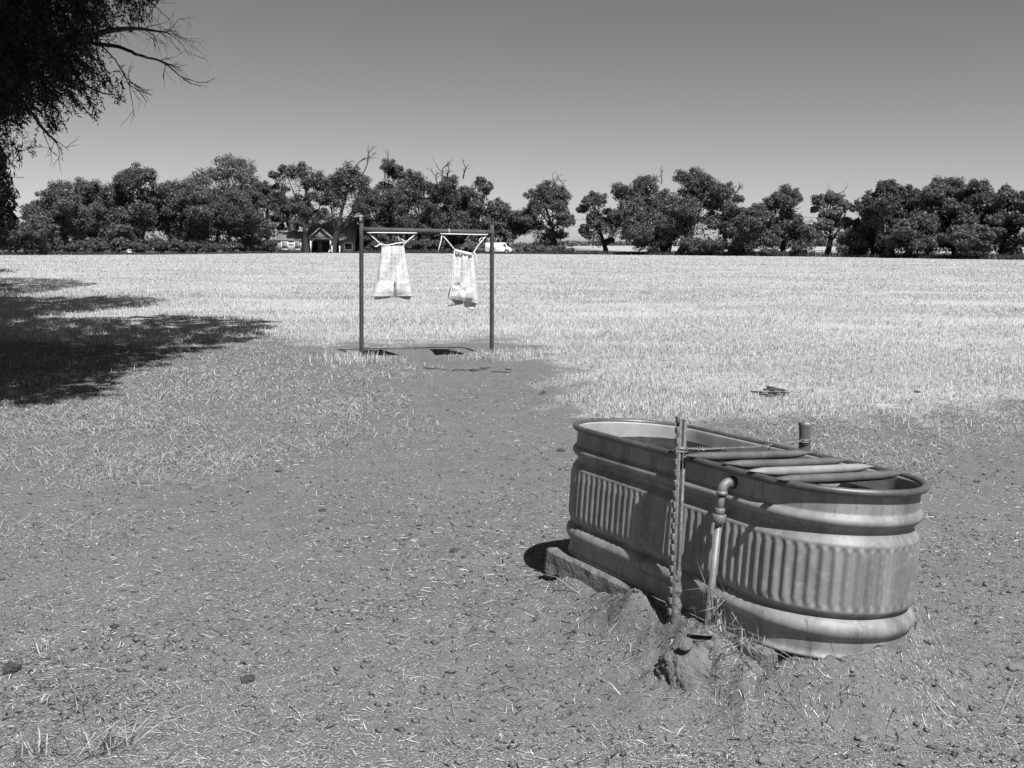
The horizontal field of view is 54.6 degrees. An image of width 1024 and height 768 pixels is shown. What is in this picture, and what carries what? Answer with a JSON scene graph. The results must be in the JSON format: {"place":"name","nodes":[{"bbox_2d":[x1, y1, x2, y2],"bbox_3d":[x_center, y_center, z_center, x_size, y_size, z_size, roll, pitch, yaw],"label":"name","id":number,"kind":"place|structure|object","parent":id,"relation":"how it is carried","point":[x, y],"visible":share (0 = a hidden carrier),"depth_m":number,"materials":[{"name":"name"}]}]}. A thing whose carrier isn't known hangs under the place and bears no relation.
{"place":"outdoors","nodes":[
{"label":"outdoors","id":0,"kind":"place"},
{"bbox_2d":[0,246,1023,767],"bbox_3d":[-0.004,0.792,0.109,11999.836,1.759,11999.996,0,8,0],"label":"ground","id":1,"kind":"structure","parent":0,"point":[508,392],"depth_m":5.28,"materials":[{"name":"grey soil"}]},
{"bbox_2d":[0,146,19,244],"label":"willow tree","id":2,"kind":"object","parent":1,"relation":"on","point":[7,213],"visible":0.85,"depth_m":31.48,"materials":[{"name":"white plant"}]},
{"bbox_2d":[0,142,19,252],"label":"willow tree","id":3,"kind":"object","parent":1,"relation":"on","point":[3,241],"visible":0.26,"depth_m":54.65,"materials":[{"name":"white plant"}]},
{"bbox_2d":[2,661,22,673],"bbox_3d":[-1.900,1.086,3.769,0.070,0.049,0.083,-4,9,-27],"label":"dung clod","id":4,"kind":"object","parent":1,"relation":"on","point":[10,667],"visible":0.99,"depth_m":3.75,"materials":[{"name":"grey soil"}]},
{"bbox_2d":[0,219,34,253],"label":"bush","id":5,"kind":"object","parent":1,"relation":"on","point":[23,231],"visible":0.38,"depth_m":134.92,"materials":[{"name":"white plant"}]},
{"bbox_2d":[10,218,60,252],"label":"bush","id":6,"kind":"object","parent":1,"relation":"on","point":[43,233],"visible":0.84,"depth_m":137.10,"materials":[{"name":"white plant"}]},
{"bbox_2d":[9,724,70,758],"bbox_3d":[-1.523,1.143,3.187,0.225,0.110,0.157,-2,8,-15],"label":"grass tuft","id":7,"kind":"object","parent":1,"relation":"on","point":[33,750],"visible":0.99,"depth_m":3.17,"materials":[{"name":"white plant"}]},
{"bbox_2d":[19,627,85,654],"bbox_3d":[-1.862,1.021,4.008,0.311,0.119,0.213,-3,8,-20],"label":"grass tuft","id":8,"kind":"object","parent":1,"relation":"on","point":[46,649],"visible":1,"depth_m":3.99,"materials":[{"name":"white plant"}]},
{"bbox_2d":[41,238,63,251],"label":"bush","id":9,"kind":"object","parent":1,"relation":"on","point":[56,245],"visible":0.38,"depth_m":149.29,"materials":[{"name":"grey plant"}]},
{"bbox_2d":[18,178,101,251],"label":"tree","id":10,"kind":"object","parent":1,"relation":"on","point":[64,198],"visible":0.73,"depth_m":168.74,"materials":[{"name":"white plant"}]},
{"bbox_2d":[56,176,105,251],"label":"tree","id":11,"kind":"object","parent":1,"relation":"on","point":[90,189],"visible":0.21,"depth_m":182.21,"materials":[{"name":"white plant"}]},
{"bbox_2d":[64,241,97,252],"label":"bush","id":12,"kind":"object","parent":1,"relation":"on","point":[84,246],"visible":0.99,"depth_m":153.57,"materials":[{"name":"white plant"}]},
{"bbox_2d":[39,673,124,715],"bbox_3d":[-1.520,1.099,3.569,0.266,0.100,0.340,5,9,29],"label":"grass tuft","id":13,"kind":"object","parent":1,"relation":"on","point":[47,698],"visible":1,"depth_m":3.55,"materials":[{"name":"white plant"}]},
{"bbox_2d":[79,237,110,252],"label":"bush","id":14,"kind":"object","parent":1,"relation":"on","point":[101,244],"visible":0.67,"depth_m":155.90,"materials":[{"name":"white plant"}]},
{"bbox_2d":[78,181,134,250],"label":"tree","id":15,"kind":"object","parent":1,"relation":"on","point":[100,200],"visible":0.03,"depth_m":221.53,"materials":[{"name":"grey plant"}]},
{"bbox_2d":[0,0,214,183],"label":"willow tree","id":16,"kind":"object","parent":1,"relation":"on","point":[42,58],"visible":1,"depth_m":10.87,"materials":[{"name":"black plant"}]},
{"bbox_2d":[2,705,215,767],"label":"grass tuft","id":17,"kind":"object","parent":1,"relation":"on","point":[112,744],"visible":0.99,"depth_m":3.21,"materials":[{"name":"white plant"}]},
{"bbox_2d":[66,200,152,251],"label":"tree","id":18,"kind":"object","parent":1,"relation":"on","point":[112,228],"visible":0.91,"depth_m":172.31,"materials":[{"name":"grey plant"}]},
{"bbox_2d":[108,237,128,252],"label":"bush","id":19,"kind":"object","parent":1,"relation":"on","point":[118,245],"visible":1,"depth_m":159.86,"materials":[{"name":"white plant"}]},
{"bbox_2d":[127,238,146,252],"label":"bush","id":20,"kind":"object","parent":1,"relation":"on","point":[137,246],"visible":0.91,"depth_m":162.53,"materials":[{"name":"white plant"}]},
{"bbox_2d":[97,161,182,245],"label":"tree","id":21,"kind":"object","parent":1,"relation":"on","point":[127,182],"visible":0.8,"depth_m":174.57,"materials":[{"name":"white plant"}]},
{"bbox_2d":[146,237,170,252],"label":"bush","id":22,"kind":"object","parent":1,"relation":"on","point":[159,244],"visible":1,"depth_m":166.44,"materials":[{"name":"white plant"}]},
{"bbox_2d":[147,178,186,240],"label":"tree","id":23,"kind":"object","parent":1,"relation":"on","point":[169,182],"visible":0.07,"depth_m":223.50,"materials":[{"name":"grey plant"}]},
{"bbox_2d":[164,240,190,252],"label":"bush","id":24,"kind":"object","parent":1,"relation":"on","point":[177,246],"visible":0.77,"depth_m":169.70,"materials":[{"name":"white plant"}]},
{"bbox_2d":[154,180,220,252],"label":"tree","id":25,"kind":"object","parent":1,"relation":"on","point":[184,199],"visible":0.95,"depth_m":177.97,"materials":[{"name":"white plant"}]},
{"bbox_2d":[184,241,204,251],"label":"bush","id":26,"kind":"object","parent":1,"relation":"on","point":[196,247],"visible":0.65,"depth_m":173.18,"materials":[{"name":"grey plant"}]},
{"bbox_2d":[200,242,222,251],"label":"bush","id":27,"kind":"object","parent":1,"relation":"on","point":[213,247],"visible":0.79,"depth_m":176.44,"materials":[{"name":"white plant"}]},
{"bbox_2d":[170,180,269,243],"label":"tree","id":28,"kind":"object","parent":1,"relation":"on","point":[232,207],"visible":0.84,"depth_m":180.57,"materials":[{"name":"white plant"}]},
{"bbox_2d":[179,153,270,241],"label":"tree","id":29,"kind":"object","parent":1,"relation":"on","point":[240,170],"visible":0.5,"depth_m":225.44,"materials":[{"name":"white plant"}]},
{"bbox_2d":[220,240,244,251],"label":"bush","id":30,"kind":"object","parent":1,"relation":"on","point":[228,245],"visible":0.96,"depth_m":180.60,"materials":[{"name":"grey plant"}]},
{"bbox_2d":[237,241,257,251],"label":"bush","id":31,"kind":"object","parent":1,"relation":"on","point":[249,246],"visible":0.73,"depth_m":183.95,"materials":[{"name":"grey plant"}]},
{"bbox_2d":[240,674,254,683],"bbox_3d":[-0.996,1.117,3.735,0.054,0.040,0.070,-1,8,-10],"label":"dung clod","id":32,"kind":"object","parent":1,"relation":"on","point":[247,678],"visible":0.92,"depth_m":3.72,"materials":[{"name":"grey soil"}]},
{"bbox_2d":[232,186,276,241],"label":"tree","id":33,"kind":"object","parent":1,"relation":"on","point":[259,201],"visible":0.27,"depth_m":200.94,"materials":[{"name":"grey plant"}]},
{"bbox_2d":[252,239,274,251],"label":"bush","id":34,"kind":"object","parent":1,"relation":"on","point":[262,245],"visible":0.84,"depth_m":187.66,"materials":[{"name":"grey plant"}]},
{"bbox_2d":[255,180,293,251],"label":"tree","id":35,"kind":"object","parent":1,"relation":"on","point":[265,189],"visible":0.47,"depth_m":220.93,"materials":[{"name":"white plant"}]},
{"bbox_2d":[268,164,291,230],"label":"tree","id":36,"kind":"object","parent":1,"relation":"on","point":[280,196],"visible":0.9,"depth_m":211.96,"materials":[{"name":"white plant"}]},
{"bbox_2d":[276,202,313,231],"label":"tree","id":37,"kind":"object","parent":1,"relation":"on","point":[280,227],"visible":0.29,"depth_m":221.38,"materials":[{"name":"grey plant"}]},
{"bbox_2d":[280,161,339,252],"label":"tree","id":38,"kind":"object","parent":1,"relation":"on","point":[303,209],"visible":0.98,"depth_m":195.59,"materials":[{"name":"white plant"}]},
{"bbox_2d":[276,217,359,252],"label":"house","id":39,"kind":"structure","parent":1,"relation":"on","point":[320,236],"depth_m":200.50,"materials":[{"name":"grey"}]},
{"bbox_2d":[312,144,387,252],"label":"tree","id":40,"kind":"object","parent":1,"relation":"on","point":[349,178],"visible":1,"depth_m":195.58,"materials":[{"name":"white plant"}]},
{"bbox_2d":[365,240,386,250],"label":"bush","id":41,"kind":"object","parent":1,"relation":"on","point":[371,246],"visible":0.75,"depth_m":197.17,"materials":[{"name":"grey plant"}]},
{"bbox_2d":[350,184,412,244],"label":"tree","id":42,"kind":"object","parent":1,"relation":"on","point":[392,215],"visible":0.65,"depth_m":199.07,"materials":[{"name":"grey plant"}]},
{"bbox_2d":[373,151,414,239],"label":"tree","id":43,"kind":"object","parent":1,"relation":"on","point":[392,169],"visible":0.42,"depth_m":214.66,"materials":[{"name":"white plant"}]},
{"bbox_2d":[386,238,409,247],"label":"bush","id":44,"kind":"object","parent":1,"relation":"on","point":[390,241],"visible":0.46,"depth_m":198.38,"materials":[{"name":"grey plant"}]},
{"bbox_2d":[384,179,426,241],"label":"tree","id":45,"kind":"object","parent":1,"relation":"on","point":[399,235],"visible":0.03,"depth_m":225.87,"materials":[{"name":"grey plant"}]},
{"bbox_2d":[394,168,449,240],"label":"tree","id":46,"kind":"object","parent":1,"relation":"on","point":[413,185],"visible":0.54,"depth_m":203.57,"materials":[{"name":"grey plant"}]},
{"bbox_2d":[359,223,493,355],"bbox_3d":[-1.234,-1.149,14.476,2.036,2.352,0.085,-2,8,-19],"label":"pipe frame","id":47,"kind":"object","parent":1,"relation":"on","point":[363,230],"visible":0.85,"depth_m":14.23,"materials":[{"name":"grey metal"}]},
{"bbox_2d":[367,232,416,299],"bbox_3d":[-1.704,-1.679,14.167,0.716,0.969,0.209,-2,8,-13],"label":"dust bag","id":48,"kind":"object","parent":47,"relation":"hanging from","point":[393,278],"visible":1,"depth_m":14.12,"materials":[{"name":"white fabric"}]},
{"bbox_2d":[437,233,487,309],"bbox_3d":[-0.713,-1.634,14.510,0.761,1.126,0.215,-3,8,-20],"label":"dust bag","id":49,"kind":"object","parent":47,"relation":"hanging from","point":[462,288],"visible":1,"depth_m":14.47,"materials":[{"name":"white fabric"}]},
{"bbox_2d":[413,238,444,249],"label":"bush","id":50,"kind":"object","parent":1,"relation":"on","point":[427,244],"visible":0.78,"depth_m":198.83,"materials":[{"name":"white plant"}]},
{"bbox_2d":[418,159,478,249],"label":"tree","id":51,"kind":"object","parent":1,"relation":"on","point":[445,186],"visible":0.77,"depth_m":201.04,"materials":[{"name":"white plant"}]},
{"bbox_2d":[445,237,464,248],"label":"bush","id":52,"kind":"object","parent":1,"relation":"on","point":[458,241],"visible":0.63,"depth_m":202.92,"materials":[{"name":"grey plant"}]},
{"bbox_2d":[444,186,486,244],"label":"tree","id":53,"kind":"object","parent":1,"relation":"on","point":[453,202],"visible":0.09,"depth_m":225.84,"materials":[{"name":"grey plant"}]},
{"bbox_2d":[453,242,479,252],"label":"bush","id":54,"kind":"object","parent":1,"relation":"on","point":[469,246],"visible":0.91,"depth_m":197.10,"materials":[{"name":"white plant"}]},
{"bbox_2d":[456,176,497,244],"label":"tree","id":55,"kind":"object","parent":1,"relation":"on","point":[474,202],"visible":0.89,"depth_m":198.05,"materials":[{"name":"white plant"}]},
{"bbox_2d":[485,243,511,253],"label":"parked van","id":56,"kind":"object","parent":1,"relation":"on","point":[500,247],"visible":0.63,"depth_m":185.38,"materials":[{"name":"white paint"}]},
{"bbox_2d":[481,197,528,251],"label":"tree","id":57,"kind":"object","parent":1,"relation":"on","point":[502,213],"visible":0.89,"depth_m":200.33,"materials":[{"name":"white plant"}]},
{"bbox_2d":[0,377,1023,767],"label":"soil crumbs","id":58,"kind":"object","parent":1,"relation":"on","point":[1018,757],"visible":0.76,"depth_m":3.81,"materials":[{"name":"grey"}]},
{"bbox_2d":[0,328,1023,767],"bbox_3d":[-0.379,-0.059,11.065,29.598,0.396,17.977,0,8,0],"label":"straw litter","id":59,"kind":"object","parent":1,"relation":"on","point":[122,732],"visible":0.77,"depth_m":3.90,"materials":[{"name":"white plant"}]},
{"bbox_2d":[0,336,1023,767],"bbox_3d":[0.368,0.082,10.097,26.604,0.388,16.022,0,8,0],"label":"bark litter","id":60,"kind":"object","parent":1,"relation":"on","point":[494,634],"visible":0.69,"depth_m":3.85,"materials":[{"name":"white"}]},
{"bbox_2d":[0,248,1023,259],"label":"field edge weeds","id":61,"kind":"object","parent":1,"relation":"on","point":[1004,256],"visible":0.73,"depth_m":165.52,"materials":[{"name":"white"}]},
{"bbox_2d":[515,244,542,251],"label":"bush","id":62,"kind":"object","parent":1,"relation":"on","point":[527,248],"visible":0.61,"depth_m":198.27,"materials":[{"name":"white plant"}]},
{"bbox_2d":[34,238,1023,247],"bbox_3d":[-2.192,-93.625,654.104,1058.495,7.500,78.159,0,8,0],"label":"wood","id":63,"kind":"object","parent":1,"relation":"on","point":[572,243],"visible":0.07,"depth_m":654.63,"materials":[{"name":"white plant"}]},
{"bbox_2d":[516,172,575,246],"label":"tree","id":64,"kind":"object","parent":1,"relation":"on","point":[545,195],"visible":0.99,"depth_m":199.07,"materials":[{"name":"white plant"}]},
{"bbox_2d":[536,244,574,251],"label":"bush","id":65,"kind":"object","parent":1,"relation":"on","point":[561,247],"visible":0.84,"depth_m":193.93,"materials":[{"name":"white plant"}]},
{"bbox_2d":[575,190,614,251],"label":"tree","id":66,"kind":"object","parent":1,"relation":"on","point":[594,216],"visible":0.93,"depth_m":199.47,"materials":[{"name":"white plant"}]},
{"bbox_2d":[598,167,671,242],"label":"tree","id":67,"kind":"object","parent":1,"relation":"on","point":[644,186],"visible":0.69,"depth_m":192.58,"materials":[{"name":"white plant"}]},
{"bbox_2d":[618,210,678,252],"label":"tree","id":68,"kind":"object","parent":1,"relation":"on","point":[639,231],"visible":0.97,"depth_m":178.66,"materials":[{"name":"white plant"}]},
{"bbox_2d":[643,188,682,251],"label":"tree","id":69,"kind":"object","parent":1,"relation":"on","point":[663,195],"visible":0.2,"depth_m":220.91,"materials":[{"name":"white plant"}]},
{"bbox_2d":[544,546,800,670],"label":"concrete slab","id":70,"kind":"structure","parent":1,"relation":"on","point":[561,562],"depth_m":4.33,"materials":[{"name":"grey concrete"}]},
{"bbox_2d":[541,418,929,658],"bbox_3d":[0.875,0.563,4.205,0.736,0.626,1.810,1,6,-30],"label":"stock tank","id":71,"kind":"object","parent":70,"relation":"on","point":[808,566],"visible":0.9,"depth_m":3.62,"materials":[{"name":"metal"}]},
{"bbox_2d":[704,476,737,625],"bbox_3d":[0.769,0.787,3.722,0.165,0.891,0.051,-4,9,-28],"label":"supply pipe","id":72,"kind":"object","parent":71,"relation":"attached to","point":[719,515],"visible":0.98,"depth_m":3.68,"materials":[{"name":"metal"}]},
{"bbox_2d":[622,437,868,488],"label":"water","id":73,"kind":"structure","parent":71,"relation":"in","point":[667,443],"depth_m":4.77,"materials":[{"name":"grey liquid"}]},
{"bbox_2d":[667,416,687,624],"bbox_3d":[0.646,0.678,3.874,0.064,1.102,0.057,3,-2,-21],"label":"steel post","id":74,"kind":"object","parent":1,"relation":"on","point":[674,578],"visible":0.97,"depth_m":3.86,"materials":[{"name":"metal"}]},
{"bbox_2d":[687,440,801,451],"bbox_3d":[1.011,0.263,4.247,0.031,0.129,1.002,7,11,41],"label":"twisted wire","id":75,"kind":"object","parent":74,"relation":"attached to","point":[738,447],"visible":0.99,"depth_m":4.18,"materials":[{"name":"grey metal"}]},
{"bbox_2d":[654,632,713,691],"bbox_3d":[0.674,0.998,3.655,0.306,0.195,0.320,0,8,0],"label":"dirt clod","id":76,"kind":"object","parent":1,"relation":"on","point":[685,664],"visible":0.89,"depth_m":3.60,"materials":[{"name":"soil"}]},
{"bbox_2d":[662,165,733,252],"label":"tree","id":77,"kind":"object","parent":1,"relation":"on","point":[686,213],"visible":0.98,"depth_m":176.78,"materials":[{"name":"white plant"}]},
{"bbox_2d":[679,237,723,254],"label":"bush","id":78,"kind":"object","parent":1,"relation":"on","point":[702,245],"visible":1,"depth_m":173.59,"materials":[{"name":"white plant"}]},
{"bbox_2d":[682,561,748,637],"bbox_3d":[0.860,0.805,3.755,0.649,0.298,0.397,0,8,0],"label":"grass tuft","id":79,"kind":"object","parent":1,"relation":"on","point":[717,617],"visible":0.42,"depth_m":3.70,"materials":[{"name":"white plant"}]},
{"bbox_2d":[702,180,748,251],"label":"tree","id":80,"kind":"object","parent":1,"relation":"on","point":[725,219],"visible":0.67,"depth_m":175.17,"materials":[{"name":"black plant"}]},
{"bbox_2d":[726,239,756,253],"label":"bush","id":81,"kind":"object","parent":1,"relation":"on","point":[733,247],"visible":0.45,"depth_m":172.77,"materials":[{"name":"black plant"}]},
{"bbox_2d":[726,207,780,255],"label":"tree","id":82,"kind":"object","parent":1,"relation":"on","point":[748,228],"visible":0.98,"depth_m":167.38,"materials":[{"name":"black plant"}]},
{"bbox_2d":[697,610,809,669],"bbox_3d":[0.914,0.915,3.595,0.533,0.186,0.558,5,9,32],"label":"grass tuft","id":83,"kind":"object","parent":1,"relation":"on","point":[745,638],"visible":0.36,"depth_m":3.58,"materials":[{"name":"white"}]},
{"bbox_2d":[756,756,768,764],"bbox_3d":[0.790,1.188,3.127,0.040,0.026,0.034,2,8,13],"label":"stone","id":84,"kind":"object","parent":1,"relation":"on","point":[762,760],"visible":1,"depth_m":3.12,"materials":[{"name":"grey stone"}]},
{"bbox_2d":[760,248,780,255],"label":"bush","id":85,"kind":"object","parent":1,"relation":"on","point":[769,252],"visible":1,"depth_m":165.92,"materials":[{"name":"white plant"}]},
{"bbox_2d":[751,386,790,395],"bbox_3d":[2.834,0.074,10.856,0.442,0.106,0.205,0,8,0],"label":"dead branch","id":86,"kind":"object","parent":1,"relation":"on","point":[773,389],"visible":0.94,"depth_m":10.81,"materials":[{"name":"grey wood"}]},
{"bbox_2d":[748,184,814,251],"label":"tree","id":87,"kind":"object","parent":1,"relation":"on","point":[786,199],"visible":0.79,"depth_m":169.52,"materials":[{"name":"white plant"}]},
{"bbox_2d":[798,422,810,450],"bbox_3d":[1.366,0.694,4.686,0.058,1.039,0.044,0,8,0],"label":"steel post","id":88,"kind":"object","parent":1,"relation":"on","point":[804,434],"visible":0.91,"depth_m":4.62,"materials":[{"name":"metal"}]},
{"bbox_2d":[791,223,827,255],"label":"bush","id":89,"kind":"object","parent":1,"relation":"on","point":[809,233],"visible":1,"depth_m":163.73,"materials":[{"name":"white plant"}]},
{"bbox_2d":[807,183,852,256],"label":"tree","id":90,"kind":"object","parent":1,"relation":"on","point":[828,219],"visible":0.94,"depth_m":164.54,"materials":[{"name":"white plant"}]},
{"bbox_2d":[835,229,869,256],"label":"bush","id":91,"kind":"object","parent":1,"relation":"on","point":[847,243],"visible":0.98,"depth_m":158.06,"materials":[{"name":"white plant"}]},
{"bbox_2d":[838,189,897,256],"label":"tree","id":92,"kind":"object","parent":1,"relation":"on","point":[855,227],"visible":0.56,"depth_m":159.00,"materials":[{"name":"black plant"}]},
{"bbox_2d":[859,178,917,254],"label":"tree","id":93,"kind":"object","parent":1,"relation":"on","point":[883,199],"visible":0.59,"depth_m":152.33,"materials":[{"name":"white plant"}]},
{"bbox_2d":[878,184,942,253],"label":"tree","id":94,"kind":"object","parent":1,"relation":"on","point":[912,193],"visible":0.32,"depth_m":151.84,"materials":[{"name":"white plant"}]},
{"bbox_2d":[884,211,948,257],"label":"tree","id":95,"kind":"object","parent":1,"relation":"on","point":[910,234],"visible":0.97,"depth_m":144.95,"materials":[{"name":"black plant"}]},
{"bbox_2d":[908,175,975,253],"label":"tree","id":96,"kind":"object","parent":1,"relation":"on","point":[940,193],"visible":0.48,"depth_m":146.32,"materials":[{"name":"white plant"}]},
{"bbox_2d":[951,706,967,718],"bbox_3d":[1.529,1.125,3.387,0.052,0.044,0.044,-5,9,-33],"label":"stone","id":97,"kind":"object","parent":1,"relation":"on","point":[960,712],"visible":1,"depth_m":3.38,"materials":[{"name":"grey stone"}]},
{"bbox_2d":[934,183,986,254],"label":"tree","id":98,"kind":"object","parent":1,"relation":"on","point":[951,220],"visible":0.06,"depth_m":147.50,"materials":[{"name":"black plant"}]},
{"bbox_2d":[934,223,1005,258],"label":"bush","id":99,"kind":"object","parent":1,"relation":"on","point":[964,239],"visible":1,"depth_m":136.27,"materials":[{"name":"white plant"}]},
{"bbox_2d":[945,178,1018,256],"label":"tree","id":100,"kind":"object","parent":1,"relation":"on","point":[976,192],"visible":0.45,"depth_m":142.37,"materials":[{"name":"white plant"}]},
{"bbox_2d":[984,182,1023,254],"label":"tree","id":101,"kind":"object","parent":1,"relation":"on","point":[1007,196],"visible":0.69,"depth_m":137.71,"materials":[{"name":"black plant"}]},
{"bbox_2d":[1005,193,1023,252],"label":"tree","id":102,"kind":"object","parent":1,"relation":"on","point":[1016,216],"visible":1,"depth_m":135.12,"materials":[{"name":"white plant"}]},
{"bbox_2d":[1008,663,1023,671],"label":"stone","id":103,"kind":"object","parent":1,"relation":"on","point":[1014,667],"visible":1,"depth_m":3.79,"materials":[{"name":"grey stone"}]},
{"bbox_2d":[0,253,1023,429],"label":"dry grass","id":104,"kind":"structure","parent":0,"point":[346,357],"depth_m":22.29,"materials":[{"name":"white plant"}]},
{"bbox_2d":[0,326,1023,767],"bbox_3d":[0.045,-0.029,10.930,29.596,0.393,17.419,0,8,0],"label":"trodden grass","id":105,"kind":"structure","parent":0,"point":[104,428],"depth_m":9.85,"materials":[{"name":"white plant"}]},
{"bbox_2d":[0,0,1023,247],"label":"sky","id":106,"kind":"structure","parent":0,"point":[764,96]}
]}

